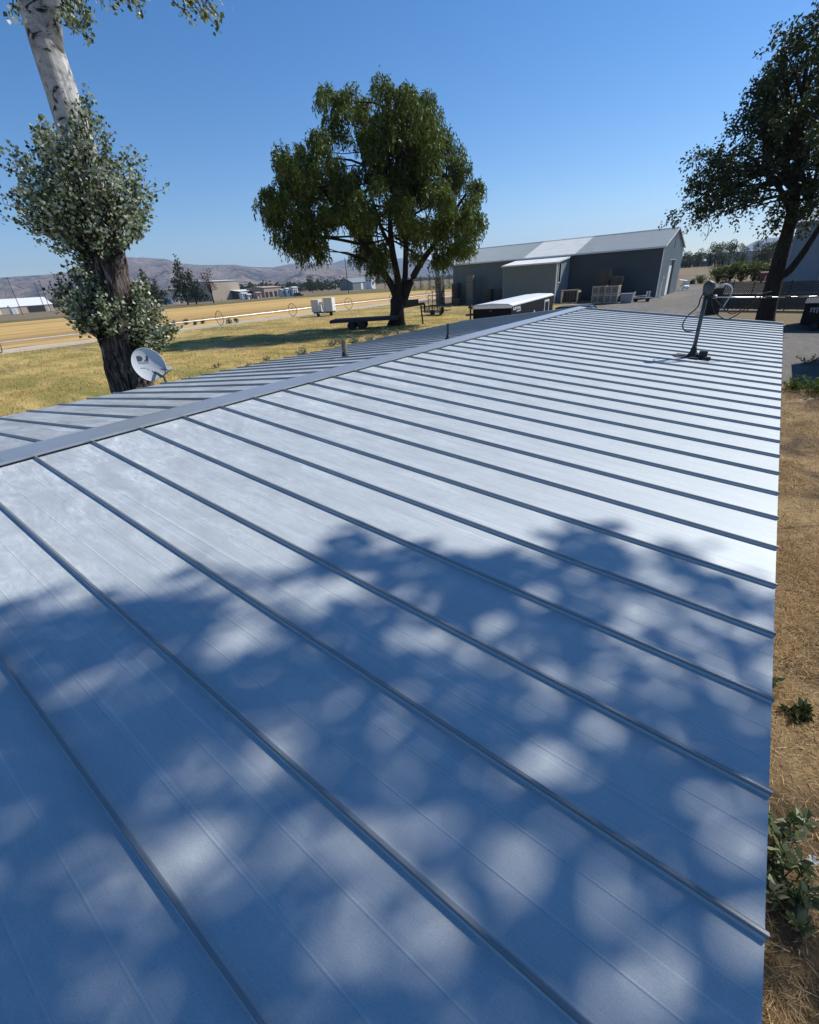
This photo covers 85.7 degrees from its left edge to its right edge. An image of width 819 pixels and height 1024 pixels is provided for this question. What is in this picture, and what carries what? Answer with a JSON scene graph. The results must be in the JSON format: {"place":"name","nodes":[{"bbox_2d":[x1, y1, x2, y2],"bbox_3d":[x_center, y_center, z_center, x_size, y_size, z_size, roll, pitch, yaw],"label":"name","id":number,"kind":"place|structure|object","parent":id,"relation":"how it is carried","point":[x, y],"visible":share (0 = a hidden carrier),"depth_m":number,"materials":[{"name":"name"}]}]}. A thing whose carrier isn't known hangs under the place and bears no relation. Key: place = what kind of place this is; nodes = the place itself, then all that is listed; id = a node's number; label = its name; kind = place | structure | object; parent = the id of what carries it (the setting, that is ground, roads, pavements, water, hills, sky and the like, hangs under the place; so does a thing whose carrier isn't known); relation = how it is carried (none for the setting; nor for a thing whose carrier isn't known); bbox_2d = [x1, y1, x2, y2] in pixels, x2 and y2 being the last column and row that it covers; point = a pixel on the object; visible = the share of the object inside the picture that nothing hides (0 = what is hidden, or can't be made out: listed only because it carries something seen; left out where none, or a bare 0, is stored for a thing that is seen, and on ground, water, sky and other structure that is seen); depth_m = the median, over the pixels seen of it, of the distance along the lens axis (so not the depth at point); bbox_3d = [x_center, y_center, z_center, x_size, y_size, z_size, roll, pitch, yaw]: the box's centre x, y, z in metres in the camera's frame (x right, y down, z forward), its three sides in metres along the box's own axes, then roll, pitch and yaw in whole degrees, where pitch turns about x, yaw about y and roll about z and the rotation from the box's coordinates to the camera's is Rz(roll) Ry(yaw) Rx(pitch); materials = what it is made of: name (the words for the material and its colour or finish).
{"place":"outdoors","nodes":[
{"label":"outdoors","id":0,"kind":"place"},
{"bbox_2d":[0,297,54,314],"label":"white warehouse","id":1,"kind":"structure","parent":0,"point":[31,305],"depth_m":319.93,"materials":[{"name":"beige paint"}]},
{"bbox_2d":[0,257,434,300],"bbox_3d":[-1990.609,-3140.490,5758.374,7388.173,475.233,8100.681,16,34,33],"label":"brown hill","id":2,"kind":"structure","parent":0,"point":[160,271],"depth_m":4567.76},
{"bbox_2d":[3,283,447,320],"bbox_3d":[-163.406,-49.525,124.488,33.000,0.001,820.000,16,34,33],"label":"road","id":3,"kind":"structure","parent":0,"point":[195,304],"depth_m":220.34,"materials":[{"name":"grey asphalt"}]},
{"bbox_2d":[0,295,451,353],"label":"pale strip","id":4,"kind":"object","parent":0,"point":[29,348],"visible":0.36,"depth_m":61.92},
{"bbox_2d":[0,290,449,352],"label":"wheel line","id":5,"kind":"object","parent":4,"relation":"on","point":[288,310],"visible":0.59,"depth_m":63.04,"materials":[{"name":"metal"}]},
{"bbox_2d":[0,285,451,323],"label":"field verge","id":6,"kind":"structure","parent":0,"point":[349,293],"depth_m":205.23,"materials":[{"name":"plant"}]},
{"bbox_2d":[200,268,217,302],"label":"russet tree","id":7,"kind":"object","parent":6,"relation":"on","point":[208,284],"visible":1,"depth_m":209.68,"materials":[{"name":"brown plant"}]},
{"bbox_2d":[0,289,452,349],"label":"wheat field","id":8,"kind":"structure","parent":0,"point":[12,331],"depth_m":99.68,"materials":[{"name":"yellow plant"}]},
{"bbox_2d":[253,292,261,298],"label":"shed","id":9,"kind":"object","parent":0,"point":[257,295],"visible":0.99,"depth_m":249.66,"materials":[{"name":"white paint"}]},
{"bbox_2d":[0,303,579,416],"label":"lawn","id":10,"kind":"structure","parent":0,"point":[35,362],"depth_m":36.08,"materials":[{"name":"yellow plant"}]},
{"bbox_2d":[0,0,232,393],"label":"poplar tree","id":11,"kind":"object","parent":10,"relation":"on","point":[113,315],"visible":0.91,"depth_m":8.05,"materials":[{"name":"green plant"}]},
{"bbox_2d":[310,297,335,315],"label":"service trailer","id":12,"kind":"object","parent":10,"relation":"on","point":[317,305],"visible":0.99,"depth_m":66.41,"materials":[{"name":"white paint"}]},
{"bbox_2d":[251,65,490,325],"bbox_3d":[-3.163,-27.725,40.913,21.821,20.072,13.327,-8,28,-7],"label":"willow tree","id":13,"kind":"object","parent":10,"relation":"on","point":[422,150],"visible":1,"depth_m":38.44,"materials":[{"name":"green plant"}]},
{"bbox_2d":[329,299,425,329],"bbox_3d":[-3.101,-19.640,44.011,9.456,2.346,2.420,-1,28,6],"label":"flatbed trailer","id":14,"kind":"object","parent":10,"relation":"on","point":[360,323],"visible":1,"depth_m":43.41,"materials":[{"name":"metal"}]},
{"bbox_2d":[422,291,450,315],"bbox_3d":[3.301,-25.875,54.668,3.520,2.719,1.840,20,36,38],"label":"utility trailer","id":15,"kind":"object","parent":10,"relation":"on","point":[441,310],"visible":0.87,"depth_m":54.48,"materials":[{"name":"grey metal"}]},
{"bbox_2d":[436,299,444,305],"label":"wooden crate","id":16,"kind":"object","parent":10,"relation":"on","point":[441,301],"visible":0.67,"depth_m":72.03,"materials":[{"name":"brown wood"}]},
{"bbox_2d":[435,292,444,298],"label":"wooden crate","id":17,"kind":"object","parent":16,"relation":"on","point":[441,295],"visible":0.88,"depth_m":71.64,"materials":[{"name":"brown wood"}]},
{"bbox_2d":[435,285,444,291],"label":"wooden crate","id":18,"kind":"object","parent":17,"relation":"on","point":[440,288],"visible":0.96,"depth_m":71.17,"materials":[{"name":"brown wood"}]},
{"bbox_2d":[435,277,443,284],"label":"wooden crate","id":19,"kind":"object","parent":18,"relation":"on","point":[438,281],"visible":0.98,"depth_m":70.66,"materials":[{"name":"grey wood"}]},
{"bbox_2d":[453,298,462,305],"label":"wooden crate","id":20,"kind":"object","parent":10,"relation":"on","point":[457,301],"visible":1,"depth_m":70.45,"materials":[{"name":"grey wood"}]},
{"bbox_2d":[467,297,475,304],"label":"wooden crate","id":21,"kind":"object","parent":10,"relation":"on","point":[471,300],"visible":0.98,"depth_m":70.34,"materials":[{"name":"grey wood"}]},
{"bbox_2d":[467,290,475,297],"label":"wooden crate","id":22,"kind":"object","parent":21,"relation":"on","point":[471,293],"visible":0.99,"depth_m":69.84,"materials":[{"name":"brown wood"}]},
{"bbox_2d":[467,282,475,289],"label":"wooden crate","id":23,"kind":"object","parent":22,"relation":"on","point":[471,286],"visible":0.98,"depth_m":69.36,"materials":[{"name":"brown wood"}]},
{"bbox_2d":[467,275,475,282],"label":"wooden crate","id":24,"kind":"object","parent":23,"relation":"on","point":[470,278],"visible":1,"depth_m":68.83,"materials":[{"name":"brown wood"}]},
{"bbox_2d":[484,296,493,302],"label":"wooden crate","id":25,"kind":"object","parent":10,"relation":"on","point":[488,299],"visible":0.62,"depth_m":68.85,"materials":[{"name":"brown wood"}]},
{"bbox_2d":[484,289,493,296],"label":"wooden crate","id":26,"kind":"object","parent":25,"relation":"on","point":[488,292],"visible":1,"depth_m":68.35,"materials":[{"name":"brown wood"}]},
{"bbox_2d":[466,293,553,319],"bbox_3d":[6.736,-12.533,28.904,2.842,2.599,12.220,11,31,26],"label":"enclosed trailer","id":27,"kind":"object","parent":10,"relation":"on","point":[530,303],"visible":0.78,"depth_m":25.86,"materials":[{"name":"black paint"}]},
{"bbox_2d":[560,289,580,303],"bbox_3d":[21.447,-28.696,58.796,2.300,1.680,1.320,15,33,32],"label":"frame crate","id":28,"kind":"object","parent":10,"relation":"on","point":[571,296],"visible":0.99,"depth_m":59.01,"materials":[{"name":"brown wood"}]},
{"bbox_2d":[555,304,596,309],"bbox_3d":[12.809,-14.300,32.480,4.725,1.666,1.920,11,31,26],"label":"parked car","id":29,"kind":"object","parent":10,"relation":"on","point":[572,306],"visible":0.07,"depth_m":32.18,"materials":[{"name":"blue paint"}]},
{"bbox_2d":[365,276,375,288],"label":"white house","id":30,"kind":"structure","parent":0,"point":[368,285],"depth_m":333.76,"materials":[{"name":"paint"}]},
{"bbox_2d":[331,258,452,276],"bbox_3d":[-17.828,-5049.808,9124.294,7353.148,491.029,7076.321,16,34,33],"label":"blue hill","id":31,"kind":"structure","parent":0,"point":[423,270],"depth_m":8522.35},
{"bbox_2d":[0,263,818,384],"bbox_3d":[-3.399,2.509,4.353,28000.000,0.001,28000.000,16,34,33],"label":"ground","id":32,"kind":"structure","parent":0,"point":[789,317],"depth_m":135.35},
{"bbox_2d":[7,305,18,313],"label":"white shed","id":33,"kind":"structure","parent":32,"relation":"on","point":[13,309],"depth_m":296.83,"materials":[{"name":"paint"}]},
{"bbox_2d":[135,268,163,306],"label":"pine tree","id":34,"kind":"object","parent":32,"relation":"on","point":[141,273],"visible":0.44,"depth_m":200.39,"materials":[{"name":"green plant"}]},
{"bbox_2d":[150,278,170,306],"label":"pine tree","id":35,"kind":"object","parent":32,"relation":"on","point":[154,281],"visible":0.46,"depth_m":209.52,"materials":[{"name":"green plant"}]},
{"bbox_2d":[162,291,179,304],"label":"pale cottage","id":36,"kind":"structure","parent":32,"relation":"on","point":[169,296],"depth_m":269.14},
{"bbox_2d":[169,254,195,304],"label":"pine tree","id":37,"kind":"object","parent":32,"relation":"on","point":[179,290],"visible":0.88,"depth_m":209.87,"materials":[{"name":"green plant"}]},
{"bbox_2d":[182,268,209,303],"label":"pine tree","id":38,"kind":"object","parent":32,"relation":"on","point":[197,292],"visible":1,"depth_m":209.69,"materials":[{"name":"green plant"}]},
{"bbox_2d":[186,280,239,301],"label":"tan hall","id":39,"kind":"structure","parent":32,"relation":"on","point":[223,291],"depth_m":279.81,"materials":[{"name":"paint"}]},
{"bbox_2d":[230,289,252,298],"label":"dark store","id":40,"kind":"structure","parent":32,"relation":"on","point":[235,294],"depth_m":283.57,"materials":[{"name":"grey metal"}]},
{"bbox_2d":[238,292,246,299],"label":"roadside camper","id":41,"kind":"object","parent":32,"relation":"on","point":[242,295],"visible":0.99,"depth_m":247.69,"materials":[{"name":"white paint"}]},
{"bbox_2d":[246,286,281,297],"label":"block shop","id":42,"kind":"structure","parent":32,"relation":"on","point":[269,291],"depth_m":283.04,"materials":[{"name":"concrete"}]},
{"bbox_2d":[306,275,313,292],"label":"juniper tree","id":43,"kind":"object","parent":32,"relation":"on","point":[310,283],"visible":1,"depth_m":348.18,"materials":[{"name":"green plant"}]},
{"bbox_2d":[339,277,365,290],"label":"grey hall","id":44,"kind":"structure","parent":32,"relation":"on","point":[356,283],"depth_m":349.43,"materials":[{"name":"paint"}]},
{"bbox_2d":[0,306,783,1023],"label":"mobile home","id":45,"kind":"object","parent":32,"relation":"on","point":[422,676],"visible":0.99,"depth_m":1.69,"materials":[{"name":"silver metal"}]},
{"bbox_2d":[131,348,171,381],"bbox_3d":[-4.783,-2.602,8.382,0.717,0.967,0.404,5,29,17],"label":"satellite dish","id":46,"kind":"object","parent":45,"relation":"attached to","point":[148,364],"visible":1,"depth_m":8.35,"materials":[{"name":"metal"}]},
{"bbox_2d":[341,340,347,356],"bbox_3d":[-1.184,-2.956,8.024,0.133,0.319,0.133,16,34,33],"label":"vent pipe","id":47,"kind":"object","parent":45,"relation":"on","point":[344,348],"visible":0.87,"depth_m":7.99,"materials":[{"name":"grey metal"}]},
{"bbox_2d":[673,280,771,360],"bbox_3d":[4.816,-2.921,6.753,1.238,1.148,0.499,3,28,14],"label":"service mast","id":48,"kind":"object","parent":45,"relation":"on","point":[709,286],"visible":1,"depth_m":6.74,"materials":[{"name":"metal"}]},
{"bbox_2d":[717,295,818,298],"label":"service cable","id":49,"kind":"object","parent":48,"relation":"attached to","point":[789,296],"visible":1,"depth_m":6.73,"materials":[{"name":"metal"}]},
{"bbox_2d":[49,248,760,307],"bbox_3d":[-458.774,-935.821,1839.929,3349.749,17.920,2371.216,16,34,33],"label":"distant woods","id":50,"kind":"object","parent":32,"relation":"on","point":[329,285],"visible":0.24,"depth_m":505.73,"materials":[{"name":"green plant"}]},
{"bbox_2d":[453,227,685,303],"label":"metal shed","id":51,"kind":"structure","parent":32,"relation":"on","point":[643,262],"depth_m":61.43,"materials":[{"name":"paint"}]},
{"bbox_2d":[557,263,561,282],"bbox_3d":[20.362,-32.380,59.902,0.055,2.400,1.040,16,34,33],"label":"annex window","id":52,"kind":"structure","parent":51,"relation":"in","point":[560,265],"depth_m":59.90,"materials":[{"name":"black glass"}]},
{"bbox_2d":[664,265,671,294],"bbox_3d":[35.779,-32.095,61.247,0.060,3.620,1.700,16,34,33],"label":"door leaf","id":53,"kind":"structure","parent":51,"relation":"in","point":[669,269],"depth_m":61.10,"materials":[{"name":"white paint"}]},
{"bbox_2d":[666,260,674,293],"bbox_3d":[36.896,-33.193,62.493,0.040,4.270,2.150,16,34,33],"label":"sliding door","id":54,"kind":"structure","parent":51,"relation":"in","point":[673,262],"depth_m":62.47,"materials":[{"name":"black paint"}]},
{"bbox_2d":[681,251,693,267],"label":"broadleaf tree","id":55,"kind":"object","parent":32,"relation":"on","point":[686,255],"visible":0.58,"depth_m":317.57,"materials":[{"name":"green plant"}]},
{"bbox_2d":[683,256,696,267],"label":"broadleaf tree","id":56,"kind":"object","parent":32,"relation":"on","point":[689,263],"visible":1,"depth_m":308.22,"materials":[{"name":"green plant"}]},
{"bbox_2d":[695,248,706,266],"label":"broadleaf tree","id":57,"kind":"object","parent":32,"relation":"on","point":[699,263],"visible":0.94,"depth_m":314.03,"materials":[{"name":"green plant"}]},
{"bbox_2d":[694,274,707,283],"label":"dry bush","id":58,"kind":"object","parent":32,"relation":"on","point":[700,279],"visible":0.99,"depth_m":86.17,"materials":[{"name":"green plant"}]},
{"bbox_2d":[700,244,720,265],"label":"broadleaf tree","id":59,"kind":"object","parent":32,"relation":"on","point":[711,254],"visible":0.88,"depth_m":301.25,"materials":[{"name":"green plant"}]},
{"bbox_2d":[707,264,728,282],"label":"willow bush","id":60,"kind":"object","parent":32,"relation":"on","point":[717,274],"visible":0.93,"depth_m":84.58,"materials":[{"name":"green plant"}]},
{"bbox_2d":[713,247,723,263],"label":"broadleaf tree","id":61,"kind":"object","parent":32,"relation":"on","point":[720,251],"visible":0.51,"depth_m":279.25,"materials":[{"name":"green plant"}]},
{"bbox_2d":[711,242,725,264],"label":"broadleaf tree","id":62,"kind":"object","parent":32,"relation":"on","point":[718,246],"visible":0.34,"depth_m":315.93,"materials":[{"name":"green plant"}]},
{"bbox_2d":[715,243,731,264],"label":"broadleaf tree","id":63,"kind":"object","parent":32,"relation":"on","point":[725,254],"visible":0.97,"depth_m":269.50,"materials":[{"name":"green plant"}]},
{"bbox_2d":[725,239,738,264],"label":"broadleaf tree","id":64,"kind":"object","parent":32,"relation":"on","point":[733,247],"visible":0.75,"depth_m":281.18,"materials":[{"name":"green plant"}]},
{"bbox_2d":[719,260,745,282],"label":"willow bush","id":65,"kind":"object","parent":32,"relation":"on","point":[732,268],"visible":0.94,"depth_m":83.03,"materials":[{"name":"green plant"}]},
{"bbox_2d":[658,0,818,321],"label":"elm tree","id":66,"kind":"object","parent":32,"relation":"on","point":[785,122],"visible":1,"depth_m":26.69,"materials":[{"name":"green plant"}]},
{"bbox_2d":[732,243,744,262],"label":"broadleaf tree","id":67,"kind":"object","parent":32,"relation":"on","point":[738,253],"visible":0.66,"depth_m":273.56,"materials":[{"name":"green plant"}]},
{"bbox_2d":[731,259,756,281],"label":"willow bush","id":68,"kind":"object","parent":32,"relation":"on","point":[740,276],"visible":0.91,"depth_m":82.30,"materials":[{"name":"green plant"}]},
{"bbox_2d":[737,246,750,264],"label":"broadleaf tree","id":69,"kind":"object","parent":32,"relation":"on","point":[742,258],"visible":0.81,"depth_m":263.75,"materials":[{"name":"green plant"}]},
{"bbox_2d":[743,260,767,280],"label":"willow bush","id":70,"kind":"object","parent":32,"relation":"on","point":[754,274],"visible":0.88,"depth_m":81.09,"materials":[{"name":"green plant"}]},
{"bbox_2d":[749,242,771,265],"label":"broadleaf tree","id":71,"kind":"object","parent":32,"relation":"on","point":[762,248],"visible":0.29,"depth_m":226.44,"materials":[{"name":"green plant"}]},
{"bbox_2d":[756,263,770,280],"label":"willow bush","id":72,"kind":"object","parent":32,"relation":"on","point":[766,269],"visible":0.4,"depth_m":80.75,"materials":[{"name":"green plant"}]},
{"bbox_2d":[752,246,775,263],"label":"broadleaf tree","id":73,"kind":"object","parent":32,"relation":"on","point":[766,253],"visible":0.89,"depth_m":215.89,"materials":[{"name":"green plant"}]},
{"bbox_2d":[719,279,818,310],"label":"slat fence","id":74,"kind":"object","parent":32,"relation":"on","point":[783,303],"visible":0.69,"depth_m":36.33,"materials":[{"name":"metal"}]},
{"bbox_2d":[0,0,818,277],"label":"sky","id":75,"kind":"structure","parent":0,"point":[575,118],"materials":[{"name":"blue"}]},
{"bbox_2d":[596,285,818,384],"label":"gravel drive","id":76,"kind":"structure","parent":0,"point":[801,342],"depth_m":26.33,"materials":[{"name":"grey gravel"}]},
{"bbox_2d":[591,286,604,303],"bbox_3d":[23.635,-27.056,54.972,1.550,1.900,1.250,14,32,30],"label":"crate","id":77,"kind":"object","parent":76,"relation":"on","point":[597,296],"visible":0.87,"depth_m":54.55,"materials":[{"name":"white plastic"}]},
{"bbox_2d":[603,285,620,302],"bbox_3d":[24.687,-26.506,53.787,1.550,1.900,1.250,15,33,32],"label":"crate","id":78,"kind":"object","parent":76,"relation":"on","point":[612,294],"visible":1,"depth_m":53.40,"materials":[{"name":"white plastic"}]},
{"bbox_2d":[620,293,634,302],"bbox_3d":[26.352,-25.941,53.517,1.480,1.010,1.140,13,32,29],"label":"plastic tote","id":79,"kind":"object","parent":76,"relation":"on","point":[626,297],"visible":1,"depth_m":53.16,"materials":[{"name":"white plastic"}]},
{"bbox_2d":[633,291,661,301],"bbox_3d":[28.756,-26.022,53.312,3.021,1.149,0.950,14,33,31],"label":"scrap cart","id":80,"kind":"object","parent":76,"relation":"on","point":[648,298],"visible":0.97,"depth_m":53.24,"materials":[{"name":"grey metal"}]},
{"bbox_2d":[678,279,689,289],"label":"white scrap pile","id":81,"kind":"object","parent":76,"relation":"on","point":[685,283],"visible":0.98,"depth_m":69.48,"materials":[{"name":"paint"}]},
{"bbox_2d":[704,287,724,313],"bbox_3d":[25.013,-17.311,36.275,1.090,2.000,0.330,20,36,37],"label":"cage panel","id":82,"kind":"object","parent":76,"relation":"on","point":[718,292],"visible":0.69,"depth_m":36.25,"materials":[{"name":"metal"}]},
{"bbox_2d":[718,280,735,310],"bbox_3d":[26.974,-18.655,38.145,1.460,2.404,0.080,22,37,40],"label":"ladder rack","id":83,"kind":"object","parent":76,"relation":"on","point":[728,286],"visible":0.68,"depth_m":37.73,"materials":[{"name":"grey metal"}]},
{"bbox_2d":[783,297,818,330],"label":"dark trailer","id":84,"kind":"object","parent":76,"relation":"on","point":[810,315],"visible":0.85,"depth_m":25.60,"materials":[{"name":"black paint"}]},
{"bbox_2d":[796,354,818,363],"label":"green weed","id":85,"kind":"object","parent":76,"relation":"on","point":[810,360],"visible":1,"depth_m":18.08,"materials":[{"name":"green plant"}]},
{"bbox_2d":[733,250,759,262],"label":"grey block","id":86,"kind":"structure","parent":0,"point":[750,253],"depth_m":309.86,"materials":[{"name":"grey"}]},
{"bbox_2d":[740,236,793,250],"bbox_3d":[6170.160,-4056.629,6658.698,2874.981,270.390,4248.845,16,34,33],"label":"distant hill","id":87,"kind":"structure","parent":0,"point":[770,240],"depth_m":7102.04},
{"bbox_2d":[762,382,818,1023],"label":"dirt yard","id":88,"kind":"structure","parent":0,"point":[785,933],"depth_m":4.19,"materials":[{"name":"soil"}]},
{"bbox_2d":[772,676,785,687],"bbox_3d":[3.803,1.790,4.634,0.188,0.202,0.150,-19,31,-27],"label":"broadleaf weed","id":89,"kind":"object","parent":88,"relation":"on","point":[775,680],"visible":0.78,"depth_m":4.60,"materials":[{"name":"green plant"}]},
{"bbox_2d":[762,542,818,1023],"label":"fine straw","id":90,"kind":"object","parent":88,"relation":"on","point":[783,830],"visible":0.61,"depth_m":4.56,"materials":[{"name":"beige plant"}]},
{"bbox_2d":[766,821,818,912],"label":"broadleaf weed","id":91,"kind":"object","parent":88,"relation":"on","point":[783,852],"visible":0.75,"depth_m":3.17,"materials":[{"name":"green plant"}]},
{"bbox_2d":[766,873,818,938],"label":"broadleaf weed","id":92,"kind":"object","parent":88,"relation":"on","point":[798,917],"visible":0.75,"depth_m":3.00,"materials":[{"name":"green plant"}]},
{"bbox_2d":[768,803,818,837],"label":"broadleaf weed","id":93,"kind":"object","parent":88,"relation":"on","point":[799,818],"visible":0.73,"depth_m":3.38,"materials":[{"name":"green plant"}]},
{"bbox_2d":[781,378,805,390],"bbox_3d":[12.779,-4.280,14.717,0.724,0.452,0.896,16,34,33],"label":"green weed","id":94,"kind":"object","parent":88,"relation":"on","point":[792,385],"visible":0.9,"depth_m":14.60,"materials":[{"name":"green plant"}]},
{"bbox_2d":[778,697,815,724],"bbox_3d":[3.810,1.974,4.327,0.308,0.198,0.243,-4,28,1],"label":"dark weed","id":95,"kind":"object","parent":88,"relation":"on","point":[803,707],"visible":0.98,"depth_m":4.32,"materials":[{"name":"green plant"}]},
{"bbox_2d":[789,374,818,394],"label":"green weed","id":96,"kind":"object","parent":88,"relation":"on","point":[815,386],"visible":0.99,"depth_m":14.13,"materials":[{"name":"green plant"}]},
{"bbox_2d":[796,855,818,879],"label":"white flower","id":97,"kind":"object","parent":88,"relation":"on","point":[808,866],"visible":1,"depth_m":3.07,"materials":[{"name":"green plant"}]},
{"bbox_2d":[781,206,818,292],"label":"blue barn","id":98,"kind":"structure","parent":0,"point":[806,269],"depth_m":41.83,"materials":[{"name":"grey metal"}]},
{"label":"wooden crate","id":99,"kind":"object","parent":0,"visible":0},
{"bbox_2d":[452,290,460,297],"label":"wooden crate","id":100,"kind":"object","parent":99,"relation":"on","point":[456,294],"visible":0.97,"depth_m":72.24,"materials":[{"name":"brown wood"}]},
{"bbox_2d":[452,283,460,290],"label":"wooden crate","id":101,"kind":"object","parent":100,"relation":"on","point":[455,287],"visible":1,"depth_m":71.74,"materials":[{"name":"brown wood"}]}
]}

